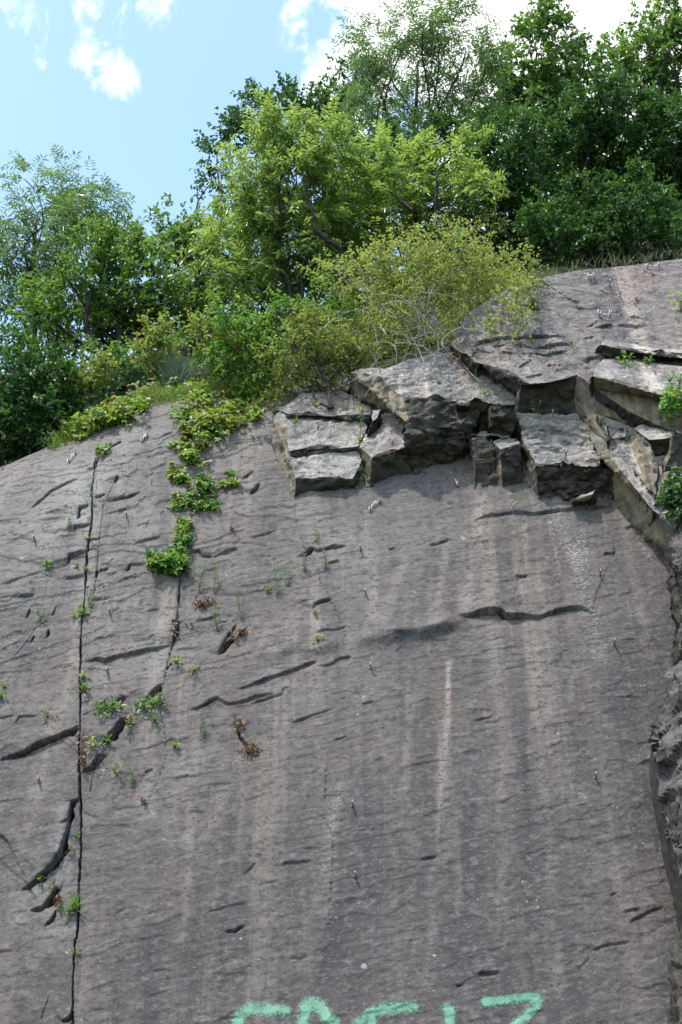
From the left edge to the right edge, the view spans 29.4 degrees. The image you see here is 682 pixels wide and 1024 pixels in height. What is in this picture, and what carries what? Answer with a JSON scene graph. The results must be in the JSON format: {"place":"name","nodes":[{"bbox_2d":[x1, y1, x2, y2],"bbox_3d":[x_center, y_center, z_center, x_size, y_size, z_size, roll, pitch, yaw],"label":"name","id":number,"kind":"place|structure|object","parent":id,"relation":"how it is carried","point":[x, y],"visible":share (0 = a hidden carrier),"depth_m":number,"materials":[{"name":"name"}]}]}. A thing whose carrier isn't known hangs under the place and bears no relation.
{"place":"outdoors","nodes":[
{"label":"outdoors","id":0,"kind":"place"},
{"bbox_2d":[0,378,678,1023],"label":"cliff","id":1,"kind":"structure","parent":0,"point":[480,722],"depth_m":12.29,"materials":[{"name":"grey stone"}]},
{"bbox_2d":[34,600,48,623],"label":"herb stalk","id":2,"kind":"object","parent":1,"relation":"on","point":[37,611],"visible":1,"depth_m":13.29,"materials":[{"name":"green plant"}]},
{"bbox_2d":[40,556,52,573],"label":"crack plant","id":3,"kind":"object","parent":1,"relation":"on","point":[46,562],"visible":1,"depth_m":13.74,"materials":[{"name":"green plant"}]},
{"bbox_2d":[49,880,62,908],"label":"leaf litter","id":4,"kind":"object","parent":1,"relation":"on","point":[56,898],"visible":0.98,"depth_m":11.28,"materials":[{"name":"brown plant"}]},
{"bbox_2d":[61,903,73,918],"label":"crack plant","id":5,"kind":"object","parent":1,"relation":"on","point":[68,913],"visible":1,"depth_m":11.15,"materials":[{"name":"green plant"}]},
{"bbox_2d":[48,891,88,914],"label":"crack plant","id":6,"kind":"object","parent":1,"relation":"on","point":[74,903],"visible":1,"depth_m":11.18,"materials":[{"name":"green plant"}]},
{"bbox_2d":[70,602,89,617],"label":"crack plant","id":7,"kind":"object","parent":1,"relation":"on","point":[79,611],"visible":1,"depth_m":13.33,"materials":[{"name":"green plant"}]},
{"bbox_2d":[75,738,86,770],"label":"leaf litter","id":8,"kind":"object","parent":1,"relation":"on","point":[83,753],"visible":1,"depth_m":12.18,"materials":[{"name":"brown plant"}]},
{"bbox_2d":[46,344,121,410],"bbox_3d":[-3.227,-1.609,16.201,1.065,0.841,0.569,-7,-28,14],"label":"yellow shrub","id":9,"kind":"object","parent":1,"relation":"on","point":[88,378],"visible":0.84,"depth_m":16.15,"materials":[{"name":"green plant"}]},
{"bbox_2d":[87,473,98,509],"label":"herb stalk","id":10,"kind":"object","parent":1,"relation":"on","point":[92,493],"visible":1,"depth_m":14.32,"materials":[{"name":"green plant"}]},
{"bbox_2d":[85,736,105,753],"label":"crack plant","id":11,"kind":"object","parent":1,"relation":"on","point":[92,745],"visible":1,"depth_m":12.23,"materials":[{"name":"green plant"}]},
{"bbox_2d":[92,700,111,718],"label":"crack plant","id":12,"kind":"object","parent":1,"relation":"on","point":[100,707],"visible":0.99,"depth_m":12.51,"materials":[{"name":"green plant"}]},
{"bbox_2d":[93,442,111,457],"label":"crack plant","id":13,"kind":"object","parent":1,"relation":"on","point":[101,450],"visible":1,"depth_m":14.95,"materials":[{"name":"green plant"}]},
{"bbox_2d":[72,405,137,440],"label":"crack plant","id":14,"kind":"object","parent":1,"relation":"on","point":[127,414],"visible":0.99,"depth_m":15.43,"materials":[{"name":"green plant"}]},
{"bbox_2d":[98,734,114,746],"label":"crack plant","id":15,"kind":"object","parent":1,"relation":"on","point":[107,740],"visible":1,"depth_m":12.31,"materials":[{"name":"green plant"}]},
{"bbox_2d":[105,761,122,781],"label":"crack plant","id":16,"kind":"object","parent":1,"relation":"on","point":[116,771],"visible":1,"depth_m":12.08,"materials":[{"name":"green plant"}]},
{"bbox_2d":[106,695,126,715],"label":"crack plant","id":17,"kind":"object","parent":1,"relation":"on","point":[114,705],"visible":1,"depth_m":12.52,"materials":[{"name":"green plant"}]},
{"bbox_2d":[125,715,134,728],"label":"crack plant","id":18,"kind":"object","parent":1,"relation":"on","point":[129,717],"visible":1,"depth_m":12.45,"materials":[{"name":"green plant"}]},
{"bbox_2d":[127,764,135,788],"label":"herb stalk","id":19,"kind":"object","parent":1,"relation":"on","point":[132,776],"visible":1,"depth_m":12.02,"materials":[{"name":"green plant"}]},
{"bbox_2d":[59,366,220,442],"bbox_3d":[-2.908,-1.000,19.555,2.305,4.158,7.846,5,-27,-10],"label":"bramble cover","id":20,"kind":"object","parent":1,"relation":"on","point":[139,401],"visible":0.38,"depth_m":15.60,"materials":[{"name":"green plant"}]},
{"bbox_2d":[133,695,151,713],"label":"crack plant","id":21,"kind":"object","parent":1,"relation":"on","point":[141,703],"visible":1,"depth_m":12.54,"materials":[{"name":"green plant"}]},
{"bbox_2d":[126,309,181,386],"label":"yellow shrub","id":22,"kind":"object","parent":1,"relation":"on","point":[152,340],"visible":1,"depth_m":16.44,"materials":[{"name":"green plant"}]},
{"bbox_2d":[146,692,166,711],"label":"crack plant","id":23,"kind":"object","parent":1,"relation":"on","point":[154,702],"visible":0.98,"depth_m":12.57,"materials":[{"name":"green plant"}]},
{"bbox_2d":[42,375,287,450],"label":"crest grass","id":24,"kind":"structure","parent":1,"relation":"on","point":[159,398],"depth_m":15.81,"materials":[{"name":"green plant"}]},
{"bbox_2d":[144,542,190,577],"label":"crack plant","id":25,"kind":"object","parent":1,"relation":"on","point":[176,563],"visible":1,"depth_m":13.71,"materials":[{"name":"green plant"}]},
{"bbox_2d":[165,439,178,448],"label":"crack plant","id":26,"kind":"object","parent":1,"relation":"on","point":[173,442],"visible":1,"depth_m":14.99,"materials":[{"name":"green plant"}]},
{"bbox_2d":[155,343,192,388],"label":"broom bush","id":27,"kind":"object","parent":1,"relation":"on","point":[174,368],"visible":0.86,"depth_m":16.37,"materials":[{"name":"plant"}]},
{"bbox_2d":[166,488,185,511],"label":"crack plant","id":28,"kind":"object","parent":1,"relation":"on","point":[179,496],"visible":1,"depth_m":14.35,"materials":[{"name":"green plant"}]},
{"bbox_2d":[166,460,190,486],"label":"crack plant","id":29,"kind":"object","parent":1,"relation":"on","point":[181,476],"visible":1,"depth_m":14.62,"materials":[{"name":"green plant"}]},
{"bbox_2d":[171,524,196,551],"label":"crack plant","id":30,"kind":"object","parent":1,"relation":"on","point":[181,538],"visible":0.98,"depth_m":13.94,"materials":[{"name":"green plant"}]},
{"bbox_2d":[174,515,194,534],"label":"crack plant","id":31,"kind":"object","parent":1,"relation":"on","point":[181,522],"visible":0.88,"depth_m":14.10,"materials":[{"name":"green plant"}]},
{"bbox_2d":[171,415,217,466],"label":"crack plant","id":32,"kind":"object","parent":1,"relation":"attached to","point":[187,453],"visible":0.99,"depth_m":14.97,"materials":[{"name":"green plant"}]},
{"bbox_2d":[176,346,216,381],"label":"broom bush","id":33,"kind":"object","parent":1,"relation":"on","point":[193,371],"visible":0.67,"depth_m":16.39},
{"bbox_2d":[189,553,209,594],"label":"herb stalk","id":34,"kind":"object","parent":1,"relation":"on","point":[200,580],"visible":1,"depth_m":13.57,"materials":[{"name":"green plant"}]},
{"bbox_2d":[196,708,207,739],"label":"herb stalk","id":35,"kind":"object","parent":1,"relation":"on","point":[202,722],"visible":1,"depth_m":12.38,"materials":[{"name":"green plant"}]},
{"bbox_2d":[184,470,221,513],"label":"crack plant","id":36,"kind":"object","parent":1,"relation":"attached to","point":[192,498],"visible":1,"depth_m":14.39,"materials":[{"name":"green plant"}]},
{"bbox_2d":[191,595,218,608],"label":"leaf litter","id":37,"kind":"object","parent":1,"relation":"on","point":[203,603],"visible":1,"depth_m":13.43,"materials":[{"name":"brown plant"}]},
{"bbox_2d":[211,560,218,594],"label":"herb stalk","id":38,"kind":"object","parent":1,"relation":"on","point":[215,576],"visible":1,"depth_m":13.57,"materials":[{"name":"green plant"}]},
{"bbox_2d":[212,606,220,629],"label":"herb stalk","id":39,"kind":"object","parent":1,"relation":"on","point":[215,617],"visible":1,"depth_m":13.22,"materials":[{"name":"green plant"}]},
{"bbox_2d":[181,306,253,382],"bbox_3d":[-1.633,-2.124,16.344,0.975,0.871,1.138,20,-33,-34],"label":"yellow shrub","id":40,"kind":"object","parent":1,"relation":"on","point":[197,326],"visible":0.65,"depth_m":16.12,"materials":[{"name":"green plant"}]},
{"bbox_2d":[168,373,283,441],"bbox_3d":[-1.279,-1.284,15.654,1.218,1.480,1.381,-21,-34,36],"label":"bramble cover","id":41,"kind":"object","parent":1,"relation":"on","point":[208,410],"visible":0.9,"depth_m":15.46,"materials":[{"name":"green plant"}]},
{"bbox_2d":[216,476,240,489],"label":"crack plant","id":42,"kind":"object","parent":1,"relation":"on","point":[233,482],"visible":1,"depth_m":14.54,"materials":[{"name":"green plant"}]},
{"bbox_2d":[224,468,236,480],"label":"crack plant","id":43,"kind":"object","parent":1,"relation":"on","point":[231,473],"visible":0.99,"depth_m":14.65,"materials":[{"name":"green plant"}]},
{"bbox_2d":[234,585,245,620],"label":"herb stalk","id":44,"kind":"object","parent":1,"relation":"on","point":[238,602],"visible":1,"depth_m":13.32,"materials":[{"name":"green plant"}]},
{"bbox_2d":[234,716,248,731],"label":"leaf litter","id":45,"kind":"object","parent":1,"relation":"on","point":[238,721],"visible":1,"depth_m":12.45,"materials":[{"name":"brown plant"}]},
{"bbox_2d":[237,739,262,756],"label":"leaf litter","id":46,"kind":"object","parent":1,"relation":"on","point":[249,749],"visible":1,"depth_m":12.25,"materials":[{"name":"brown plant"}]},
{"bbox_2d":[270,563,282,598],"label":"herb stalk","id":47,"kind":"object","parent":1,"relation":"on","point":[273,568],"visible":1,"depth_m":13.53,"materials":[{"name":"green plant"}]},
{"bbox_2d":[283,560,294,585],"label":"herb stalk","id":48,"kind":"object","parent":1,"relation":"on","point":[285,571],"visible":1,"depth_m":13.62,"materials":[{"name":"green plant"}]},
{"bbox_2d":[301,549,308,572],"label":"herb stalk","id":49,"kind":"object","parent":1,"relation":"on","point":[305,555],"visible":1,"depth_m":13.71,"materials":[{"name":"green plant"}]},
{"bbox_2d":[247,297,376,421],"bbox_3d":[-0.339,-1.754,15.345,1.568,1.761,1.225,0,-27,0],"label":"rose bush","id":50,"kind":"object","parent":1,"relation":"on","point":[346,359],"visible":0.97,"depth_m":15.44,"materials":[{"name":"green plant"}]},
{"bbox_2d":[272,401,367,499],"bbox_3d":[-0.243,-0.619,15.043,1.124,1.634,0.621,0,-42,0],"label":"rock block","id":51,"kind":"object","parent":1,"relation":"on","point":[312,454],"visible":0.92,"depth_m":14.76,"materials":[{"name":"grey stone"}]},
{"bbox_2d":[277,390,371,428],"bbox_3d":[-0.180,-1.102,15.443,1.149,0.611,0.607,0,-42,0],"label":"rock slab tier","id":52,"kind":"object","parent":51,"relation":"on","point":[299,407],"visible":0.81,"depth_m":15.19,"materials":[{"name":"grey stone"}]},
{"bbox_2d":[367,409,381,436],"bbox_3d":[0.387,-0.910,15.013,0.202,0.319,0.575,0,-42,0],"label":"rock block","id":53,"kind":"object","parent":1,"relation":"on","point":[376,420],"visible":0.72,"depth_m":14.85,"materials":[{"name":"grey stone"}]},
{"bbox_2d":[358,412,411,486],"bbox_3d":[0.498,-0.682,15.015,0.630,1.258,0.746,0,-42,0],"label":"rock block","id":54,"kind":"object","parent":1,"relation":"on","point":[382,450],"visible":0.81,"depth_m":14.64,"materials":[{"name":"grey stone"}]},
{"bbox_2d":[231,992,543,1023],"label":"graffiti","id":55,"kind":"object","parent":1,"relation":"on","point":[327,1017],"visible":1,"depth_m":10.63,"materials":[{"name":"green paint"}]},
{"bbox_2d":[306,258,517,364],"bbox_3d":[1.085,-2.491,17.272,3.166,1.506,1.258,0,-27,0],"label":"green shrub","id":56,"kind":"object","parent":1,"relation":"on","point":[388,325],"visible":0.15,"depth_m":17.33,"materials":[{"name":"green plant"}]},
{"bbox_2d":[349,351,516,474],"bbox_3d":[1.058,-1.065,15.160,1.930,1.625,1.044,0,-42,0],"label":"rock block","id":57,"kind":"object","parent":1,"relation":"on","point":[443,409],"visible":0.84,"depth_m":14.81,"materials":[{"name":"grey stone"}]},
{"bbox_2d":[467,433,498,489],"bbox_3d":[1.601,-0.487,14.862,0.361,0.812,0.713,0,-42,0],"label":"rock block","id":58,"kind":"object","parent":1,"relation":"on","point":[481,450],"visible":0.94,"depth_m":14.62,"materials":[{"name":"grey stone"}]},
{"bbox_2d":[493,438,521,486],"bbox_3d":[1.852,-0.447,14.794,0.378,0.623,0.761,0,-42,0],"label":"rock block","id":59,"kind":"object","parent":1,"relation":"on","point":[507,457],"visible":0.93,"depth_m":14.55,"materials":[{"name":"grey stone"}]},
{"bbox_2d":[513,413,613,500],"bbox_3d":[2.503,-0.461,14.718,1.105,1.098,0.892,0,-42,0],"label":"rock block","id":60,"kind":"object","parent":1,"relation":"on","point":[546,441],"visible":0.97,"depth_m":14.46,"materials":[{"name":"grey stone"}]},
{"bbox_2d":[449,259,681,454],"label":"rock slab","id":61,"kind":"object","parent":1,"relation":"on","point":[551,368],"visible":0.71,"depth_m":15.20,"materials":[{"name":"grey stone"}]},
{"bbox_2d":[445,352,464,370],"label":"leaf litter","id":62,"kind":"object","parent":61,"relation":"on","point":[458,357],"visible":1,"depth_m":15.11,"materials":[{"name":"brown plant"}]},
{"bbox_2d":[469,338,482,375],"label":"herb stalk","id":63,"kind":"object","parent":61,"relation":"on","point":[476,357],"visible":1,"depth_m":15.01,"materials":[{"name":"green plant"}]},
{"bbox_2d":[521,295,542,313],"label":"crack plant","id":64,"kind":"object","parent":61,"relation":"on","point":[532,304],"visible":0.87,"depth_m":15.41,"materials":[{"name":"green plant"}]},
{"bbox_2d":[523,246,681,279],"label":"grass fringe","id":65,"kind":"object","parent":61,"relation":"on","point":[617,259],"depth_m":16.05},
{"bbox_2d":[589,359,681,430],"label":"rock ledge","id":66,"kind":"object","parent":61,"relation":"attached to","point":[635,388],"visible":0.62,"depth_m":14.44,"materials":[{"name":"grey stone"}]},
{"bbox_2d":[616,349,638,369],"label":"crack plant","id":67,"kind":"object","parent":66,"relation":"on","point":[624,353],"visible":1,"depth_m":14.72,"materials":[{"name":"green plant"}]},
{"bbox_2d":[658,384,681,425],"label":"leafy shrub","id":68,"kind":"object","parent":66,"relation":"on","point":[671,402],"visible":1,"depth_m":13.91,"materials":[{"name":"green plant"}]},
{"bbox_2d":[595,340,681,365],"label":"rock ledge","id":69,"kind":"object","parent":61,"relation":"on","point":[606,349],"visible":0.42,"depth_m":14.86,"materials":[{"name":"grey stone"}]},
{"bbox_2d":[667,287,681,314],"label":"crack plant","id":70,"kind":"object","parent":61,"relation":"on","point":[680,307],"visible":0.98,"depth_m":15.38,"materials":[{"name":"green plant"}]},
{"bbox_2d":[572,491,596,506],"bbox_3d":[2.685,0.002,14.462,0.321,0.158,0.652,0,-42,0],"label":"rock block","id":71,"kind":"object","parent":1,"relation":"on","point":[590,498],"visible":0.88,"depth_m":14.25,"materials":[{"name":"grey stone"}]},
{"bbox_2d":[596,389,681,559],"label":"rock outcrop","id":72,"kind":"structure","parent":1,"relation":"on","point":[618,458],"depth_m":14.16,"materials":[{"name":"grey stone"}]},
{"bbox_2d":[596,415,610,447],"bbox_3d":[2.928,-0.737,14.644,0.191,0.471,0.712,0,-42,0],"label":"rubble rock","id":73,"kind":"object","parent":72,"relation":"on","point":[600,421],"visible":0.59,"depth_m":14.42,"materials":[{"name":"grey stone"}]},
{"bbox_2d":[610,427,629,442],"bbox_3d":[3.088,-0.628,14.543,0.247,0.220,0.716,0,-42,0],"label":"rubble rock","id":74,"kind":"object","parent":72,"relation":"on","point":[622,433],"visible":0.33,"depth_m":14.33,"materials":[{"name":"grey stone"}]},
{"bbox_2d":[648,471,675,525],"bbox_3d":[3.462,-0.081,14.007,0.368,0.450,0.781,0,-42,0],"label":"rubble rock","id":75,"kind":"object","parent":72,"relation":"on","point":[661,478],"visible":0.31,"depth_m":13.81,"materials":[{"name":"grey stone"}]},
{"bbox_2d":[629,429,659,510],"bbox_3d":[3.293,-0.355,14.250,0.357,1.000,0.786,0,-42,0],"label":"rubble rock","id":76,"kind":"object","parent":75,"relation":"on","point":[645,456],"visible":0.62,"depth_m":14.00,"materials":[{"name":"grey stone"}]},
{"bbox_2d":[633,424,671,455],"bbox_3d":[3.432,-0.627,14.463,0.419,0.461,0.832,0,-42,0],"label":"rubble rock","id":77,"kind":"object","parent":76,"relation":"on","point":[657,439],"visible":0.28,"depth_m":14.16,"materials":[{"name":"grey stone"}]},
{"bbox_2d":[662,431,681,473],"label":"rubble rock","id":78,"kind":"object","parent":75,"relation":"on","point":[673,456],"visible":0.44,"depth_m":13.96,"materials":[{"name":"grey stone"}]},
{"bbox_2d":[655,466,681,525],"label":"ivy bush","id":79,"kind":"object","parent":72,"relation":"on","point":[670,500],"visible":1,"depth_m":13.47,"materials":[{"name":"green plant"}]},
{"bbox_2d":[648,661,681,878],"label":"boulder","id":80,"kind":"object","parent":1,"relation":"on","point":[665,740],"visible":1,"depth_m":11.59,"materials":[{"name":"grey stone"}]},
{"bbox_2d":[649,747,681,930],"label":"joint face","id":81,"kind":"object","parent":1,"relation":"attached to","point":[671,863],"visible":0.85,"depth_m":11.36},
{"bbox_2d":[665,520,681,662],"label":"boulder","id":82,"kind":"object","parent":1,"relation":"on","point":[673,587],"visible":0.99,"depth_m":13.15,"materials":[{"name":"grey stone"}]},
{"bbox_2d":[667,928,681,1023],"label":"boulder","id":83,"kind":"object","parent":1,"relation":"on","point":[674,963],"visible":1,"depth_m":10.51,"materials":[{"name":"stone"}]},
{"bbox_2d":[0,235,681,463],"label":"hillside","id":84,"kind":"structure","parent":0,"point":[364,364],"depth_m":19.73,"materials":[{"name":"plant"}]},
{"bbox_2d":[0,321,105,466],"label":"overhanging shrub","id":85,"kind":"object","parent":84,"relation":"on","point":[23,438],"visible":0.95,"depth_m":15.82,"materials":[{"name":"green plant"}]},
{"bbox_2d":[0,143,147,391],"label":"feathery tree","id":86,"kind":"object","parent":84,"relation":"on","point":[64,210],"visible":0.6,"depth_m":21.97,"materials":[{"name":"green plant"}]},
{"bbox_2d":[24,344,181,429],"bbox_3d":[-3.097,-1.661,16.978,2.087,1.390,0.999,0,-27,0],"label":"green shrub","id":87,"kind":"object","parent":84,"relation":"on","point":[117,376],"visible":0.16,"depth_m":17.01,"materials":[{"name":"green plant"}]},
{"bbox_2d":[19,323,198,407],"bbox_3d":[-3.235,-1.945,18.181,2.542,1.598,0.867,0,-27,0],"label":"understory bush","id":88,"kind":"object","parent":84,"relation":"on","point":[86,346],"visible":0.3,"depth_m":18.22,"materials":[{"name":"green plant"}]},
{"bbox_2d":[5,210,221,391],"bbox_3d":[-3.618,-3.276,20.795,3.428,2.930,2.265,0,-27,0],"label":"oak tree","id":89,"kind":"object","parent":84,"relation":"on","point":[114,315],"visible":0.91,"depth_m":20.57,"materials":[{"name":"green plant"}]},
{"bbox_2d":[134,192,257,361],"bbox_3d":[-2.376,-3.825,21.775,2.153,3.134,1.833,0,-27,0],"label":"oak tree","id":90,"kind":"object","parent":84,"relation":"on","point":[179,235],"visible":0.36,"depth_m":21.74,"materials":[{"name":"green plant"}]},
{"bbox_2d":[189,71,346,322],"bbox_3d":[-1.506,-5.796,24.832,3.390,6.240,1.754,-11,-29,21],"label":"oak tree","id":91,"kind":"object","parent":84,"relation":"on","point":[234,121],"visible":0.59,"depth_m":25.64,"materials":[{"name":"green plant"}]},
{"bbox_2d":[189,260,362,398],"bbox_3d":[-0.810,-2.050,16.039,2.165,1.924,1.380,0,-27,0],"label":"green shrub","id":92,"kind":"object","parent":84,"relation":"on","point":[246,360],"visible":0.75,"depth_m":15.90,"materials":[{"name":"green plant"}]},
{"bbox_2d":[167,86,403,380],"bbox_3d":[-0.858,-3.879,19.677,3.605,4.671,2.949,-14,-30,25],"label":"ash tree","id":93,"kind":"object","parent":84,"relation":"on","point":[251,209],"visible":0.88,"depth_m":19.68,"materials":[{"name":"green plant"}]},
{"bbox_2d":[77,96,500,351],"bbox_3d":[-0.925,-4.743,22.339,7.494,4.034,3.598,0,-27,0],"label":"oak tree","id":94,"kind":"object","parent":84,"relation":"on","point":[443,129],"visible":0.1,"depth_m":21.93,"materials":[{"name":"green plant"}]},
{"bbox_2d":[304,53,381,306],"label":"oak tree","id":95,"kind":"object","parent":84,"relation":"on","point":[333,79],"visible":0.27,"depth_m":25.55,"materials":[{"name":"green plant"}]},
{"bbox_2d":[323,117,511,315],"bbox_3d":[1.108,-4.335,20.013,3.166,3.524,2.429,0,-27,0],"label":"ash tree","id":96,"kind":"object","parent":84,"relation":"on","point":[418,192],"visible":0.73,"depth_m":20.00,"materials":[{"name":"green plant"}]},
{"bbox_2d":[296,210,553,395],"bbox_3d":[1.024,-2.321,15.805,3.169,2.942,2.202,0,-27,0],"label":"rose bush","id":97,"kind":"object","parent":84,"relation":"on","point":[417,261],"visible":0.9,"depth_m":15.74,"materials":[{"name":"green plant"}]},
{"bbox_2d":[326,0,523,304],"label":"feathery tree","id":98,"kind":"object","parent":84,"relation":"on","point":[385,70],"visible":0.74,"depth_m":22.88,"materials":[{"name":"green plant"}]},
{"bbox_2d":[437,91,586,282],"bbox_3d":[2.702,-5.020,21.019,2.494,3.048,2.429,0,-27,0],"label":"oak tree","id":99,"kind":"object","parent":84,"relation":"on","point":[517,185],"visible":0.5,"depth_m":20.79,"materials":[{"name":"green plant"}]},
{"bbox_2d":[465,0,599,256],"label":"oak tree","id":100,"kind":"object","parent":84,"relation":"on","point":[544,78],"visible":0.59,"depth_m":23.93,"materials":[{"name":"green plant"}]},
{"bbox_2d":[425,59,681,247],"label":"oak tree","id":101,"kind":"object","parent":84,"relation":"on","point":[667,84],"visible":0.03,"depth_m":24.05,"materials":[{"name":"green plant"}]},
{"bbox_2d":[523,27,641,258],"bbox_3d":[3.973,-5.642,21.358,2.146,3.615,2.929,0,-27,0],"label":"oak tree","id":102,"kind":"object","parent":84,"relation":"on","point":[588,129],"visible":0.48,"depth_m":21.13,"materials":[{"name":"green plant"}]},
{"bbox_2d":[495,150,681,274],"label":"understory bush","id":103,"kind":"object","parent":84,"relation":"on","point":[598,213],"visible":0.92,"depth_m":19.60,"materials":[{"name":"green plant"}]},
{"bbox_2d":[591,0,681,157],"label":"oak tree","id":104,"kind":"object","parent":84,"relation":"on","point":[664,38],"visible":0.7,"depth_m":24.11,"materials":[{"name":"green plant"}]},
{"bbox_2d":[593,77,681,259],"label":"oak tree","id":105,"kind":"object","parent":84,"relation":"on","point":[659,116],"visible":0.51,"depth_m":21.17,"materials":[{"name":"green plant"}]},
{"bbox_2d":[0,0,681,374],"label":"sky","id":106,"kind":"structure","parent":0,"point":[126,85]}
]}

